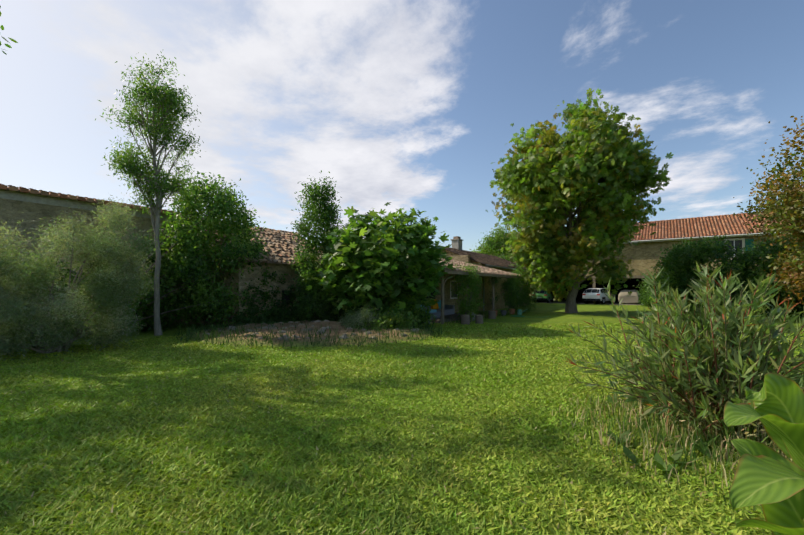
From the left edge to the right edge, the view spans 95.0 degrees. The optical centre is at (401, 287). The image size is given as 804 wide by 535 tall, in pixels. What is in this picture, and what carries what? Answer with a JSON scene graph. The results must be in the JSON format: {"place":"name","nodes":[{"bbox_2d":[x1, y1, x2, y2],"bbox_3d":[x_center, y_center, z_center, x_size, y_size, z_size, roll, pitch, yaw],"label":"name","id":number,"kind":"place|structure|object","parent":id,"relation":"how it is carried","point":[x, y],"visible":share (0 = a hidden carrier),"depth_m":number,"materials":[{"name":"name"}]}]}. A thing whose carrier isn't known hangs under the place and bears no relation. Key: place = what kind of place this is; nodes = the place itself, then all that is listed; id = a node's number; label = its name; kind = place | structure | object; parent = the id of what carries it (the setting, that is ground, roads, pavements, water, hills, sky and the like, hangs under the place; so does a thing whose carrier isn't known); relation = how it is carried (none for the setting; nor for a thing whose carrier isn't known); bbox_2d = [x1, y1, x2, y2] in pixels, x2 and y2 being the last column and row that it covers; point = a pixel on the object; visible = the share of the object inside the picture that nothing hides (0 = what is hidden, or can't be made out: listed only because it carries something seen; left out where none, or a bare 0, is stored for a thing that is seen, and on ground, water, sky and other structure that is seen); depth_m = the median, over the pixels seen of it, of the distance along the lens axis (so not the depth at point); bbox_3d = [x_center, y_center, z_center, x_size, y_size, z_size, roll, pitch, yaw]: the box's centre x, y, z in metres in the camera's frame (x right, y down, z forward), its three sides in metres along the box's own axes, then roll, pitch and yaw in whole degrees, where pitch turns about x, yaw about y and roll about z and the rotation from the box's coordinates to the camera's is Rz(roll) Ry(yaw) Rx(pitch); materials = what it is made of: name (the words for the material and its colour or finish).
{"place":"outdoors","nodes":[
{"label":"outdoors","id":0,"kind":"place"},
{"bbox_2d":[0,6,17,54],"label":"tree","id":1,"kind":"object","parent":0,"point":[11,39],"visible":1,"depth_m":10.80,"materials":[{"name":"green plant"}]},
{"bbox_2d":[282,290,290,303],"bbox_3d":[-5.132,0.416,16.390,0.032,0.600,0.500,0,0,36],"label":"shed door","id":2,"kind":"structure","parent":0,"point":[286,298],"depth_m":16.36,"materials":[{"name":"black wood"}]},
{"bbox_2d":[0,302,803,534],"bbox_3d":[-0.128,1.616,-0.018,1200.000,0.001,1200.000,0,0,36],"label":"ground","id":3,"kind":"structure","parent":0,"point":[598,313],"depth_m":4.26,"materials":[{"name":"green plant"}]},
{"bbox_2d":[0,192,164,360],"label":"pale shrub","id":4,"kind":"object","parent":3,"relation":"on","point":[23,283],"depth_m":8.94,"materials":[{"name":"green plant"}]},
{"bbox_2d":[0,198,196,326],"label":"neighbour wall","id":5,"kind":"structure","parent":3,"relation":"on","point":[11,211],"depth_m":12.45,"materials":[{"name":"grey stone"}]},
{"bbox_2d":[0,188,189,219],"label":"wall band","id":6,"kind":"object","parent":5,"relation":"attached to","point":[30,197],"depth_m":12.77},
{"bbox_2d":[0,183,194,217],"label":"roof tiles","id":7,"kind":"object","parent":5,"relation":"on","point":[42,192],"visible":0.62,"depth_m":12.76,"materials":[{"name":"brown tile"}]},
{"bbox_2d":[2,171,271,337],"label":"wall shrubs","id":8,"kind":"object","parent":3,"relation":"on","point":[184,247],"depth_m":13.83,"materials":[{"name":"green plant"}]},
{"bbox_2d":[95,52,205,335],"bbox_3d":[-8.404,-3.244,12.601,3.074,9.742,3.090,0,0,36],"label":"slender tree","id":9,"kind":"object","parent":3,"relation":"on","point":[151,89],"depth_m":12.36,"materials":[{"name":"green plant"}]},
{"bbox_2d":[197,230,325,325],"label":"shed walls","id":10,"kind":"structure","parent":3,"relation":"on","point":[249,276],"depth_m":15.36,"materials":[{"name":"beige stone"}]},
{"bbox_2d":[205,225,322,264],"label":"shed roof","id":11,"kind":"structure","parent":10,"relation":"on","point":[282,249],"depth_m":17.49,"materials":[{"name":"brown tile"}]},
{"bbox_2d":[231,267,308,324],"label":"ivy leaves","id":12,"kind":"object","parent":3,"relation":"on","point":[273,312],"visible":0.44,"depth_m":15.37,"materials":[{"name":"green plant"}]},
{"bbox_2d":[31,309,516,337],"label":"edge weeds","id":13,"kind":"object","parent":3,"relation":"on","point":[498,314],"visible":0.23,"depth_m":16.62,"materials":[{"name":"green plant"}]},
{"bbox_2d":[180,320,432,347],"bbox_3d":[-3.227,1.401,13.372,9.000,0.470,6.800,0,0,7],"label":"rubble patch","id":14,"kind":"object","parent":3,"relation":"on","point":[318,324],"visible":0.46,"depth_m":11.60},
{"bbox_2d":[174,315,442,347],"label":"rubble weeds","id":15,"kind":"object","parent":3,"relation":"on","point":[222,325],"visible":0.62,"depth_m":11.33,"materials":[{"name":"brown plant"}]},
{"bbox_2d":[287,170,345,321],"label":"laurel column","id":16,"kind":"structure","parent":3,"relation":"on","point":[323,214],"depth_m":15.60,"materials":[{"name":"green plant"}]},
{"bbox_2d":[335,307,381,329],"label":"lavender leaves","id":17,"kind":"object","parent":3,"relation":"on","point":[356,317],"visible":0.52,"depth_m":13.12,"materials":[{"name":"green plant"}]},
{"bbox_2d":[305,202,455,318],"bbox_3d":[-0.539,-0.965,15.282,6.047,5.256,5.773,0,0,36],"label":"fig tree","id":18,"kind":"object","parent":3,"relation":"on","point":[411,241],"depth_m":13.98,"materials":[{"name":"green plant"}]},
{"bbox_2d":[323,246,470,318],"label":"house walls","id":19,"kind":"structure","parent":3,"relation":"on","point":[447,299],"depth_m":23.64,"materials":[{"name":"beige stone"}]},
{"bbox_2d":[323,245,520,275],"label":"house roof","id":20,"kind":"structure","parent":19,"relation":"on","point":[487,270],"depth_m":21.56,"materials":[{"name":"brown tile"}]},
{"bbox_2d":[403,280,457,298],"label":"house openings","id":21,"kind":"object","parent":19,"relation":"in","point":[453,290],"visible":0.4,"depth_m":23.56,"materials":[{"name":"grey glass"}]},
{"bbox_2d":[358,304,436,329],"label":"shrubs","id":22,"kind":"object","parent":3,"relation":"on","point":[411,317],"visible":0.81,"depth_m":13.44,"materials":[{"name":"green plant"}]},
{"bbox_2d":[421,299,480,322],"bbox_3d":[2.123,1.123,19.321,2.200,0.987,4.900,0,0,36],"label":"veranda sofa","id":23,"kind":"object","parent":3,"relation":"on","point":[449,311],"visible":0.27,"depth_m":19.66,"materials":[{"name":"grey fabric"}]},
{"bbox_2d":[449,262,485,321],"bbox_3d":[3.206,0.172,17.874,1.746,3.005,2.341,0,0,13],"label":"climbing plant","id":24,"kind":"object","parent":3,"relation":"on","point":[471,278],"depth_m":17.45,"materials":[{"name":"green plant"}]},
{"bbox_2d":[424,309,514,323],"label":"flower pots","id":25,"kind":"object","parent":3,"relation":"on","point":[511,311],"visible":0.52,"depth_m":21.42,"materials":[{"name":"ceramic"}]},
{"bbox_2d":[420,264,521,323],"bbox_3d":[3.436,0.011,20.903,3.518,3.216,10.400,0,0,36],"label":"porch frame","id":26,"kind":"object","parent":3,"relation":"on","point":[443,282],"visible":0.44,"depth_m":17.29,"materials":[{"name":"brown wood"}]},
{"bbox_2d":[470,224,532,274],"bbox_3d":[11.310,-2.616,39.087,8.086,8.536,7.646,0,0,36],"label":"tree","id":27,"kind":"object","parent":3,"relation":"on","point":[492,243],"depth_m":38.29,"materials":[{"name":"green plant"}]},
{"bbox_2d":[461,309,550,324],"bbox_3d":[5.406,1.406,18.756,2.209,0.420,7.517,0,0,41],"label":"planter","id":28,"kind":"object","parent":3,"relation":"on","point":[465,319],"visible":1,"depth_m":16.48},
{"bbox_2d":[485,88,673,312],"bbox_3d":[10.969,-5.333,23.710,10.423,14.006,10.539,0,0,36],"label":"chestnut","id":29,"kind":"object","parent":3,"relation":"on","point":[617,163],"depth_m":21.39,"materials":[{"name":"green plant"}]},
{"bbox_2d":[490,234,799,300],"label":"building walls","id":30,"kind":"structure","parent":3,"relation":"on","point":[643,251],"depth_m":34.94,"materials":[{"name":"beige stone"}]},
{"bbox_2d":[486,212,803,247],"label":"building roof","id":31,"kind":"structure","parent":30,"relation":"on","point":[728,224],"depth_m":34.21,"materials":[{"name":"tile"}]},
{"bbox_2d":[489,232,790,251],"bbox_3d":[23.788,-4.384,33.929,35.300,0.200,0.190,0,0,36],"label":"roof eave","id":32,"kind":"object","parent":31,"relation":"attached to","point":[688,238],"visible":0.48,"depth_m":32.51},
{"bbox_2d":[717,238,753,259],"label":"building windows","id":33,"kind":"structure","parent":30,"relation":"in","point":[742,241],"depth_m":31.08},
{"bbox_2d":[552,365,803,512],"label":"tall grass","id":34,"kind":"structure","parent":3,"relation":"on","point":[750,433],"depth_m":3.69,"materials":[{"name":"green plant"}]},
{"bbox_2d":[563,262,803,443],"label":"oleander","id":35,"kind":"object","parent":3,"relation":"on","point":[704,348],"depth_m":3.88,"materials":[{"name":"green plant"}]},
{"bbox_2d":[605,394,780,470],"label":"broad weeds","id":36,"kind":"object","parent":3,"relation":"on","point":[658,462],"visible":0.29,"depth_m":3.51,"materials":[{"name":"green plant"}]},
{"bbox_2d":[633,233,803,317],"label":"tall hedge leaves","id":37,"kind":"object","parent":3,"relation":"on","point":[678,264],"visible":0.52,"depth_m":22.30,"materials":[{"name":"green plant"}]},
{"bbox_2d":[724,373,803,534],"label":"large leaves","id":38,"kind":"object","parent":3,"relation":"on","point":[769,480],"visible":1,"depth_m":1.28,"materials":[{"name":"green plant"}]},
{"bbox_2d":[733,116,803,304],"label":"copper tree","id":39,"kind":"object","parent":3,"relation":"on","point":[792,196],"depth_m":15.68,"materials":[{"name":"plant"}]},
{"bbox_2d":[0,0,803,250],"label":"sky","id":40,"kind":"structure","parent":0,"point":[407,104],"materials":[{"name":"blue"}]},
{"bbox_2d":[443,249,528,310],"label":"house walls","id":41,"kind":"structure","parent":0,"point":[500,304],"depth_m":26.72,"materials":[{"name":"beige stone"}]},
{"bbox_2d":[437,245,526,269],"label":"house roof","id":42,"kind":"structure","parent":41,"relation":"on","point":[486,259],"depth_m":28.96,"materials":[{"name":"brown tile"}]},
{"bbox_2d":[450,236,462,254],"bbox_3d":[4.455,-3.359,29.819,0.740,1.550,0.840,0,0,36],"label":"house chimney","id":43,"kind":"object","parent":42,"relation":"on","point":[456,242],"visible":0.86,"depth_m":29.56,"materials":[{"name":"beige concrete"}]},
{"bbox_2d":[483,265,516,310],"bbox_3d":[8.910,0.016,29.773,0.455,3.200,11.600,0,0,36],"label":"house gutter","id":44,"kind":"object","parent":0,"point":[484,277],"visible":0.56,"depth_m":25.56,"materials":[{"name":"grey metal"}]},
{"bbox_2d":[536,300,703,306],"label":"driveway","id":45,"kind":"structure","parent":0,"point":[591,302],"depth_m":40.52,"materials":[{"name":"beige gravel"}]},
{"bbox_2d":[532,289,553,302],"bbox_3d":[15.869,0.885,41.343,1.718,1.455,4.015,0,0,33],"label":"car","id":46,"kind":"object","parent":45,"relation":"on","point":[544,295],"visible":0.6,"depth_m":39.71,"materials":[{"name":"paint"}]},
{"bbox_2d":[537,278,646,301],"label":"carport opening","id":47,"kind":"object","parent":45,"relation":"on","point":[630,282],"depth_m":43.57,"materials":[{"name":"black"}]},
{"bbox_2d":[582,288,615,303],"bbox_3d":[20.456,0.815,38.126,4.225,1.595,1.818,0,0,-40],"label":"white suv","id":48,"kind":"object","parent":45,"relation":"on","point":[597,295],"visible":0.81,"depth_m":36.86,"materials":[{"name":"paint"}]},
{"bbox_2d":[584,275,652,303],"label":"carport beam","id":49,"kind":"structure","parent":45,"relation":"on","point":[594,281],"depth_m":37.37,"materials":[{"name":"brown wood"}]},
{"bbox_2d":[618,289,640,302],"bbox_3d":[23.260,0.826,37.570,1.812,1.373,4.010,0,0,36],"label":"covered car","id":50,"kind":"object","parent":45,"relation":"on","point":[633,297],"visible":0.73,"depth_m":36.05,"materials":[{"name":"fabric"}]}
]}

